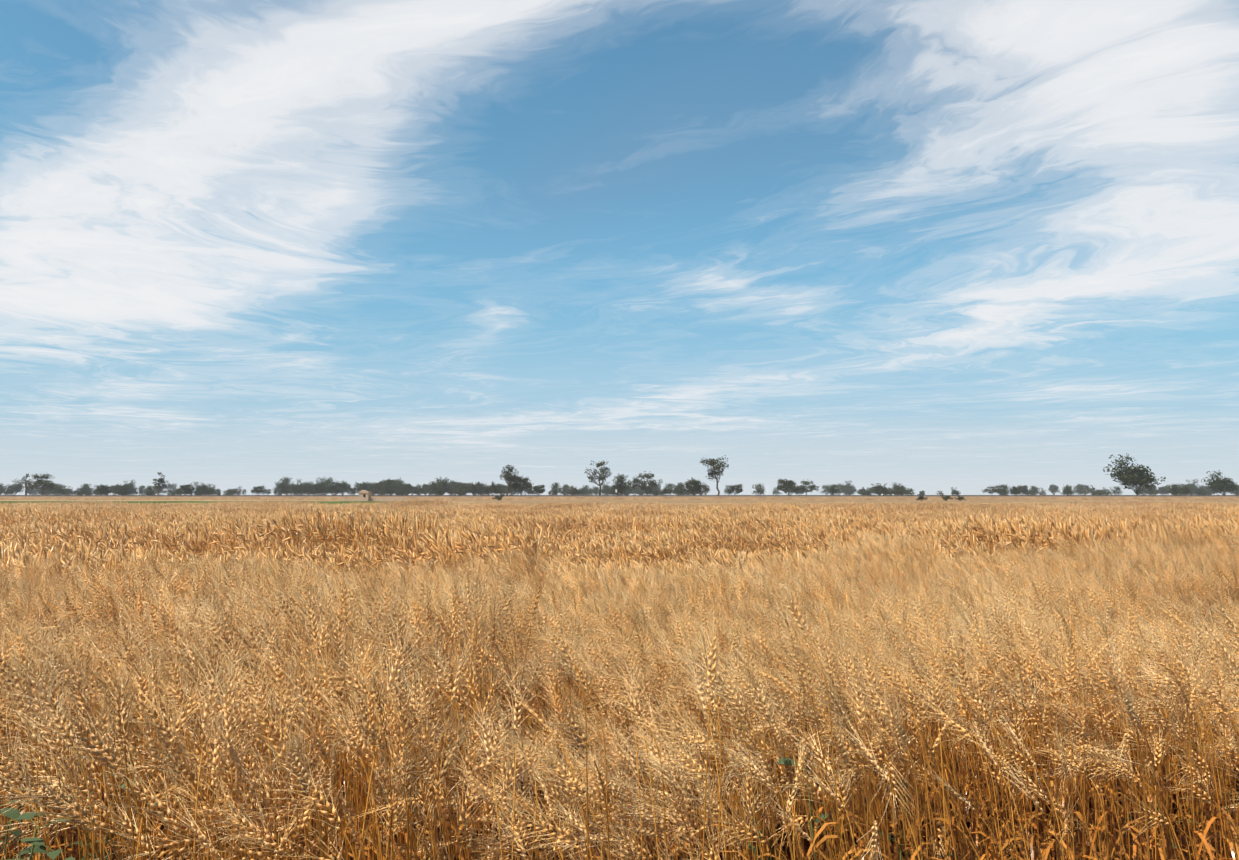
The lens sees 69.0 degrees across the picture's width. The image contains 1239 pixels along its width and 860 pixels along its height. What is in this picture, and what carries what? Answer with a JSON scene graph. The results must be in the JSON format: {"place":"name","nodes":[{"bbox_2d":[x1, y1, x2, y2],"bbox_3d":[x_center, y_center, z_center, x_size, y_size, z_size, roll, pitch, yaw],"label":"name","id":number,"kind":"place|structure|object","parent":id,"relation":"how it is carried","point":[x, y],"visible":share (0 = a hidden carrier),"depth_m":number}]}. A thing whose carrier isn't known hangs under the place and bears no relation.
{"place":"outdoors","nodes":[
{"label":"outdoors","id":0,"kind":"place"},
{"bbox_2d":[0,500,1238,506],"bbox_3d":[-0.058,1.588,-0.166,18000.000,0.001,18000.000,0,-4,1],"label":"ground","id":1,"kind":"structure","parent":0,"point":[528,502],"depth_m":273.16},
{"bbox_2d":[0,799,25,848],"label":"weed patch","id":2,"kind":"object","parent":1,"relation":"on","point":[13,813],"visible":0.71,"depth_m":1.95},
{"bbox_2d":[2,479,27,494],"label":"broad tree","id":3,"kind":"object","parent":1,"relation":"on","point":[13,488],"visible":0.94,"depth_m":747.62},
{"bbox_2d":[2,811,46,859],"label":"weed","id":4,"kind":"object","parent":1,"relation":"on","point":[17,832],"visible":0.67,"depth_m":1.73},
{"bbox_2d":[15,473,35,494],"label":"sparse tree","id":5,"kind":"object","parent":1,"relation":"on","point":[26,476],"visible":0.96,"depth_m":524.93},
{"bbox_2d":[5,845,48,859],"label":"leaf","id":6,"kind":"object","parent":1,"relation":"on","point":[39,848],"visible":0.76,"depth_m":1.74},
{"bbox_2d":[24,485,38,494],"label":"round tree","id":7,"kind":"object","parent":1,"relation":"on","point":[29,490],"visible":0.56,"depth_m":982.49},
{"bbox_2d":[24,472,54,494],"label":"umbrella tree","id":8,"kind":"object","parent":1,"relation":"on","point":[43,484],"visible":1,"depth_m":483.02},
{"bbox_2d":[19,837,61,859],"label":"weed","id":9,"kind":"object","parent":1,"relation":"on","point":[53,854],"visible":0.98,"depth_m":1.64},
{"bbox_2d":[18,811,70,859],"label":"weed","id":10,"kind":"object","parent":1,"relation":"on","point":[28,816],"visible":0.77,"depth_m":1.73},
{"bbox_2d":[48,485,65,494],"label":"round tree","id":11,"kind":"object","parent":1,"relation":"on","point":[59,490],"visible":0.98,"depth_m":565.04},
{"bbox_2d":[65,488,73,494],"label":"round tree","id":12,"kind":"object","parent":1,"relation":"on","point":[69,492],"visible":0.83,"depth_m":846.35},
{"bbox_2d":[72,488,84,494],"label":"round tree","id":13,"kind":"object","parent":1,"relation":"on","point":[78,492],"visible":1,"depth_m":604.10},
{"bbox_2d":[60,792,109,859],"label":"weed patch","id":14,"kind":"object","parent":1,"relation":"on","point":[71,858],"visible":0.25,"depth_m":2.14},
{"bbox_2d":[84,849,110,859],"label":"weed","id":15,"kind":"object","parent":1,"relation":"on","point":[99,854],"visible":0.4,"depth_m":1.95},
{"bbox_2d":[97,484,111,494],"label":"round tree","id":16,"kind":"object","parent":1,"relation":"on","point":[103,489],"visible":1,"depth_m":522.94},
{"bbox_2d":[66,714,176,859],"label":"weed patch","id":17,"kind":"object","parent":1,"relation":"on","point":[123,785],"visible":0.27,"depth_m":2.40},
{"bbox_2d":[114,484,131,494],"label":"round tree","id":18,"kind":"object","parent":1,"relation":"on","point":[119,491],"visible":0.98,"depth_m":563.44},
{"bbox_2d":[121,479,135,492],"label":"broad tree","id":19,"kind":"object","parent":1,"relation":"on","point":[130,484],"visible":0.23,"depth_m":732.33},
{"bbox_2d":[138,485,147,494],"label":"round tree","id":20,"kind":"object","parent":1,"relation":"on","point":[141,488],"visible":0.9,"depth_m":804.40},
{"bbox_2d":[148,472,167,494],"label":"column tree","id":21,"kind":"object","parent":1,"relation":"on","point":[160,481],"visible":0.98,"depth_m":523.23},
{"bbox_2d":[164,483,177,492],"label":"round tree","id":22,"kind":"object","parent":1,"relation":"on","point":[172,486],"visible":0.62,"depth_m":1064.37},
{"bbox_2d":[177,483,194,494],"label":"round tree","id":23,"kind":"object","parent":1,"relation":"on","point":[186,488],"visible":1,"depth_m":563.38},
{"bbox_2d":[193,482,211,494],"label":"broad tree","id":24,"kind":"object","parent":1,"relation":"on","point":[197,486],"visible":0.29,"depth_m":656.62},
{"bbox_2d":[197,483,214,494],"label":"round tree","id":25,"kind":"object","parent":1,"relation":"on","point":[204,487],"visible":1,"depth_m":602.78},
{"bbox_2d":[0,501,426,504],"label":"grass strip","id":26,"kind":"object","parent":1,"relation":"on","point":[209,502],"visible":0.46,"depth_m":175.66},
{"bbox_2d":[232,486,246,494],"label":"round tree","id":27,"kind":"object","parent":1,"relation":"on","point":[235,491],"visible":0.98,"depth_m":621.80},
{"bbox_2d":[251,486,265,494],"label":"round tree","id":28,"kind":"object","parent":1,"relation":"on","point":[258,489],"visible":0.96,"depth_m":642.77},
{"bbox_2d":[273,481,289,494],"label":"round tree","id":29,"kind":"object","parent":1,"relation":"on","point":[277,489],"visible":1,"depth_m":602.12},
{"bbox_2d":[282,483,291,494],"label":"round tree","id":30,"kind":"object","parent":1,"relation":"on","point":[287,486],"visible":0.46,"depth_m":708.34},
{"bbox_2d":[278,477,300,494],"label":"round tree","id":31,"kind":"object","parent":1,"relation":"on","point":[285,480],"visible":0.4,"depth_m":839.05},
{"bbox_2d":[290,484,305,494],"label":"round tree","id":32,"kind":"object","parent":1,"relation":"on","point":[294,491],"visible":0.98,"depth_m":627.05},
{"bbox_2d":[301,481,314,494],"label":"round tree","id":33,"kind":"object","parent":1,"relation":"on","point":[308,486],"visible":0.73,"depth_m":633.50},
{"bbox_2d":[311,482,325,494],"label":"round tree","id":34,"kind":"object","parent":1,"relation":"on","point":[320,488],"visible":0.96,"depth_m":630.92},
{"bbox_2d":[316,476,334,494],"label":"round tree","id":35,"kind":"object","parent":1,"relation":"on","point":[326,481],"visible":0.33,"depth_m":786.75},
{"bbox_2d":[324,481,343,494],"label":"round tree","id":36,"kind":"object","parent":1,"relation":"on","point":[331,488],"visible":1,"depth_m":602.44},
{"bbox_2d":[336,481,350,494],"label":"round tree","id":37,"kind":"object","parent":1,"relation":"on","point":[345,487],"visible":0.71,"depth_m":696.65},
{"bbox_2d":[347,487,356,494],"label":"round tree","id":38,"kind":"object","parent":1,"relation":"on","point":[353,491],"visible":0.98,"depth_m":723.33},
{"bbox_2d":[358,482,374,493],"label":"round tree","id":39,"kind":"object","parent":1,"relation":"on","point":[364,486],"visible":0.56,"depth_m":675.46},
{"bbox_2d":[341,498,403,500],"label":"wall","id":40,"kind":"structure","parent":1,"relation":"on","point":[384,499],"depth_m":235.26},
{"bbox_2d":[371,486,384,494],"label":"round tree","id":41,"kind":"object","parent":1,"relation":"on","point":[375,491],"visible":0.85,"depth_m":633.57},
{"bbox_2d":[373,482,389,494],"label":"round tree","id":42,"kind":"object","parent":1,"relation":"on","point":[378,484],"visible":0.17,"depth_m":659.85},
{"bbox_2d":[376,478,393,488],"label":"round tree","id":43,"kind":"object","parent":1,"relation":"on","point":[387,481],"visible":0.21,"depth_m":732.96},
{"bbox_2d":[379,482,394,494],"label":"round tree","id":44,"kind":"object","parent":1,"relation":"on","point":[389,489],"visible":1,"depth_m":628.11},
{"bbox_2d":[395,482,410,494],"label":"round tree","id":45,"kind":"object","parent":1,"relation":"on","point":[402,485],"visible":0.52,"depth_m":662.85},
{"bbox_2d":[397,487,409,494],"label":"round tree","id":46,"kind":"object","parent":1,"relation":"on","point":[402,490],"visible":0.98,"depth_m":616.55},
{"bbox_2d":[411,484,424,494],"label":"round tree","id":47,"kind":"object","parent":1,"relation":"on","point":[414,491],"visible":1,"depth_m":688.14},
{"bbox_2d":[429,483,444,494],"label":"round tree","id":48,"kind":"object","parent":1,"relation":"on","point":[435,487],"visible":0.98,"depth_m":605.26},
{"bbox_2d":[436,477,454,494],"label":"round tree","id":49,"kind":"object","parent":1,"relation":"on","point":[445,482],"visible":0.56,"depth_m":635.55},
{"bbox_2d":[457,485,472,494],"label":"round tree","id":50,"kind":"object","parent":1,"relation":"on","point":[463,491],"visible":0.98,"depth_m":616.75},
{"bbox_2d":[468,483,479,494],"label":"round tree","id":51,"kind":"object","parent":1,"relation":"on","point":[475,489],"visible":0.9,"depth_m":630.77},
{"bbox_2d":[468,481,484,494],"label":"round tree","id":52,"kind":"object","parent":1,"relation":"on","point":[479,485],"visible":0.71,"depth_m":643.00},
{"bbox_2d":[484,482,500,494],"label":"round tree","id":53,"kind":"object","parent":1,"relation":"on","point":[489,488],"visible":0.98,"depth_m":469.92},
{"bbox_2d":[499,465,518,494],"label":"acacia tree","id":54,"kind":"object","parent":1,"relation":"on","point":[507,477],"visible":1,"depth_m":440.23},
{"bbox_2d":[505,486,520,494],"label":"round tree","id":55,"kind":"object","parent":1,"relation":"on","point":[510,489],"visible":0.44,"depth_m":635.73},
{"bbox_2d":[508,473,533,494],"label":"round tree","id":56,"kind":"object","parent":1,"relation":"on","point":[522,482],"visible":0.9,"depth_m":448.99},
{"bbox_2d":[529,485,544,494],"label":"round tree","id":57,"kind":"object","parent":1,"relation":"on","point":[538,489],"visible":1,"depth_m":518.34},
{"bbox_2d":[550,482,566,494],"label":"round tree","id":58,"kind":"object","parent":1,"relation":"on","point":[557,490],"visible":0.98,"depth_m":498.45},
{"bbox_2d":[570,487,581,494],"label":"round tree","id":59,"kind":"object","parent":1,"relation":"on","point":[572,492],"visible":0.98,"depth_m":518.60},
{"bbox_2d":[589,487,598,494],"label":"round tree","id":60,"kind":"object","parent":1,"relation":"on","point":[595,490],"visible":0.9,"depth_m":939.61},
{"bbox_2d":[584,460,611,494],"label":"acacia tree","id":61,"kind":"object","parent":1,"relation":"on","point":[599,477],"visible":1,"depth_m":428.94},
{"bbox_2d":[601,482,611,494],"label":"broad tree","id":62,"kind":"object","parent":1,"relation":"on","point":[602,489],"visible":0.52,"depth_m":1006.08},
{"bbox_2d":[604,485,618,494],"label":"round tree","id":63,"kind":"object","parent":1,"relation":"on","point":[613,492],"visible":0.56,"depth_m":655.15},
{"bbox_2d":[0,546,1238,859],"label":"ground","id":64,"kind":"structure","parent":1,"relation":"on","point":[780,830],"depth_m":2.92},
{"bbox_2d":[0,497,1238,500],"bbox_3d":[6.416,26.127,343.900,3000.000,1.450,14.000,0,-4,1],"label":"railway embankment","id":65,"kind":"structure","parent":1,"relation":"on","point":[727,498],"depth_m":338.19},
{"bbox_2d":[0,496,1238,496],"bbox_3d":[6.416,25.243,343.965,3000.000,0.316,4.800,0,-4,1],"label":"railway ballast","id":66,"kind":"structure","parent":65,"relation":"on","point":[617,496],"depth_m":341.77},
{"bbox_2d":[0,495,1238,495],"bbox_3d":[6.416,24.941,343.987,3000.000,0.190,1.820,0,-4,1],"label":"railway rails","id":67,"kind":"object","parent":66,"relation":"on","point":[620,495],"visible":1,"depth_m":343.20},
{"bbox_2d":[612,473,637,494],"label":"round tree","id":68,"kind":"object","parent":1,"relation":"on","point":[620,481],"visible":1,"depth_m":437.94},
{"bbox_2d":[628,471,656,494],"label":"umbrella tree","id":69,"kind":"object","parent":1,"relation":"on","point":[645,483],"visible":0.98,"depth_m":467.52},
{"bbox_2d":[644,485,654,494],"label":"round tree","id":70,"kind":"object","parent":1,"relation":"on","point":[649,491],"visible":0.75,"depth_m":652.97},
{"bbox_2d":[658,487,671,494],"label":"round tree","id":71,"kind":"object","parent":1,"relation":"on","point":[665,491],"visible":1,"depth_m":537.52},
{"bbox_2d":[664,483,676,494],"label":"round tree","id":72,"kind":"object","parent":1,"relation":"on","point":[669,487],"visible":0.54,"depth_m":756.70},
{"bbox_2d":[670,482,685,494],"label":"round tree","id":73,"kind":"object","parent":1,"relation":"on","point":[682,488],"visible":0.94,"depth_m":517.19},
{"bbox_2d":[685,477,703,494],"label":"round tree","id":74,"kind":"object","parent":1,"relation":"on","point":[696,486],"visible":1,"depth_m":465.80},
{"bbox_2d":[697,481,709,494],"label":"round tree","id":75,"kind":"object","parent":1,"relation":"on","point":[705,489],"visible":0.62,"depth_m":557.59},
{"bbox_2d":[699,455,728,494],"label":"acacia tree","id":76,"kind":"object","parent":1,"relation":"on","point":[715,470],"visible":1,"depth_m":417.89},
{"bbox_2d":[727,484,742,494],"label":"round tree","id":77,"kind":"object","parent":1,"relation":"on","point":[737,488],"visible":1,"depth_m":496.66},
{"bbox_2d":[752,484,765,494],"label":"round tree","id":78,"kind":"object","parent":1,"relation":"on","point":[760,490],"visible":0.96,"depth_m":536.89},
{"bbox_2d":[744,819,774,859],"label":"weed","id":79,"kind":"object","parent":1,"relation":"on","point":[768,858],"visible":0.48,"depth_m":2.47},
{"bbox_2d":[748,757,827,859],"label":"weed","id":80,"kind":"object","parent":1,"relation":"on","point":[790,763],"visible":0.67,"depth_m":2.34},
{"bbox_2d":[777,479,799,494],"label":"round tree","id":81,"kind":"object","parent":1,"relation":"on","point":[786,484],"visible":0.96,"depth_m":476.90},
{"bbox_2d":[799,479,818,494],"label":"umbrella tree","id":82,"kind":"object","parent":1,"relation":"on","point":[811,487],"visible":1,"depth_m":516.87},
{"bbox_2d":[819,484,830,494],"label":"round tree","id":83,"kind":"object","parent":1,"relation":"on","point":[825,491],"visible":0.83,"depth_m":1137.90},
{"bbox_2d":[827,484,842,494],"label":"round tree","id":84,"kind":"object","parent":1,"relation":"on","point":[832,489],"visible":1,"depth_m":555.50},
{"bbox_2d":[841,481,856,494],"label":"broad tree","id":85,"kind":"object","parent":1,"relation":"on","point":[848,486],"visible":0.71,"depth_m":1087.24},
{"bbox_2d":[867,483,878,493],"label":"broad tree","id":86,"kind":"object","parent":1,"relation":"on","point":[871,490],"visible":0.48,"depth_m":797.58},
{"bbox_2d":[873,484,884,494],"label":"round tree","id":87,"kind":"object","parent":1,"relation":"on","point":[878,490],"visible":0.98,"depth_m":554.42},
{"bbox_2d":[889,486,902,494],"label":"umbrella tree","id":88,"kind":"object","parent":1,"relation":"on","point":[896,490],"visible":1,"depth_m":567.55},
{"bbox_2d":[878,778,957,859],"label":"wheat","id":89,"kind":"object","parent":1,"relation":"on","point":[909,854],"visible":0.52,"depth_m":2.42},
{"bbox_2d":[940,495,953,500],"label":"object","id":90,"kind":"object","parent":1,"relation":"on","point":[944,497],"visible":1,"depth_m":296.68},
{"bbox_2d":[950,487,960,494],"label":"broad tree","id":91,"kind":"object","parent":1,"relation":"on","point":[953,491],"visible":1,"depth_m":795.75},
{"bbox_2d":[982,485,996,493],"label":"umbrella tree","id":92,"kind":"object","parent":1,"relation":"on","point":[988,490],"visible":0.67,"depth_m":843.10},
{"bbox_2d":[989,485,1006,493],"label":"umbrella tree","id":93,"kind":"object","parent":1,"relation":"on","point":[995,490],"visible":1,"depth_m":632.99},
{"bbox_2d":[1010,486,1020,494],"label":"round tree","id":94,"kind":"object","parent":1,"relation":"on","point":[1015,490],"visible":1,"depth_m":591.97},
{"bbox_2d":[1018,486,1027,494],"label":"round tree","id":95,"kind":"object","parent":1,"relation":"on","point":[1024,489],"visible":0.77,"depth_m":698.29},
{"bbox_2d":[1026,485,1038,494],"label":"round tree","id":96,"kind":"object","parent":1,"relation":"on","point":[1034,490],"visible":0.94,"depth_m":823.37},
{"bbox_2d":[1048,484,1060,494],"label":"round tree","id":97,"kind":"object","parent":1,"relation":"on","point":[1053,488],"visible":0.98,"depth_m":1175.36},
{"bbox_2d":[1062,484,1075,494],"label":"round tree","id":98,"kind":"object","parent":1,"relation":"on","point":[1067,489],"visible":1,"depth_m":612.41},
{"bbox_2d":[1077,483,1092,494],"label":"round tree","id":99,"kind":"object","parent":1,"relation":"on","point":[1082,486],"visible":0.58,"depth_m":1106.72},
{"bbox_2d":[1100,487,1109,494],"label":"round tree","id":100,"kind":"object","parent":1,"relation":"on","point":[1105,491],"visible":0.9,"depth_m":762.90},
{"bbox_2d":[1110,486,1122,494],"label":"round tree","id":101,"kind":"object","parent":1,"relation":"on","point":[1118,490],"visible":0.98,"depth_m":855.97},
{"bbox_2d":[1103,453,1165,494],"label":"broad tree","id":102,"kind":"object","parent":1,"relation":"on","point":[1130,476],"visible":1,"depth_m":374.02},
{"bbox_2d":[1134,485,1147,494],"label":"round tree","id":103,"kind":"object","parent":1,"relation":"on","point":[1138,486],"visible":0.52,"depth_m":790.73},
{"bbox_2d":[1092,769,1208,859],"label":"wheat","id":104,"kind":"object","parent":1,"relation":"on","point":[1130,835],"visible":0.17,"depth_m":2.75},
{"bbox_2d":[1157,486,1168,493],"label":"round tree","id":105,"kind":"object","parent":1,"relation":"on","point":[1165,489],"visible":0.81,"depth_m":960.29},
{"bbox_2d":[1168,484,1187,494],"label":"round tree","id":106,"kind":"object","parent":1,"relation":"on","point":[1175,487],"visible":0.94,"depth_m":492.35},
{"bbox_2d":[1180,486,1191,494],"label":"round tree","id":107,"kind":"object","parent":1,"relation":"on","point":[1187,490],"visible":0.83,"depth_m":511.13},
{"bbox_2d":[1182,478,1197,494],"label":"broad tree","id":108,"kind":"object","parent":1,"relation":"on","point":[1192,486],"visible":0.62,"depth_m":891.35},
{"bbox_2d":[1193,486,1206,494],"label":"broad tree","id":109,"kind":"object","parent":1,"relation":"on","point":[1200,492],"visible":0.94,"depth_m":742.32},
{"bbox_2d":[1196,485,1211,494],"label":"round tree","id":110,"kind":"object","parent":1,"relation":"on","point":[1205,488],"visible":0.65,"depth_m":864.25},
{"bbox_2d":[1201,470,1238,494],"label":"broad tree","id":111,"kind":"object","parent":1,"relation":"on","point":[1218,483],"visible":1,"depth_m":452.61},
{"bbox_2d":[0,0,1238,494],"label":"sky","id":112,"kind":"structure","parent":0,"point":[929,246]},
{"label":"stubble field","id":113,"kind":"structure","parent":0,"visible":0},
{"bbox_2d":[358,490,371,500],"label":"hut","id":114,"kind":"object","parent":113,"relation":"on","point":[367,497],"visible":0.83,"depth_m":234.43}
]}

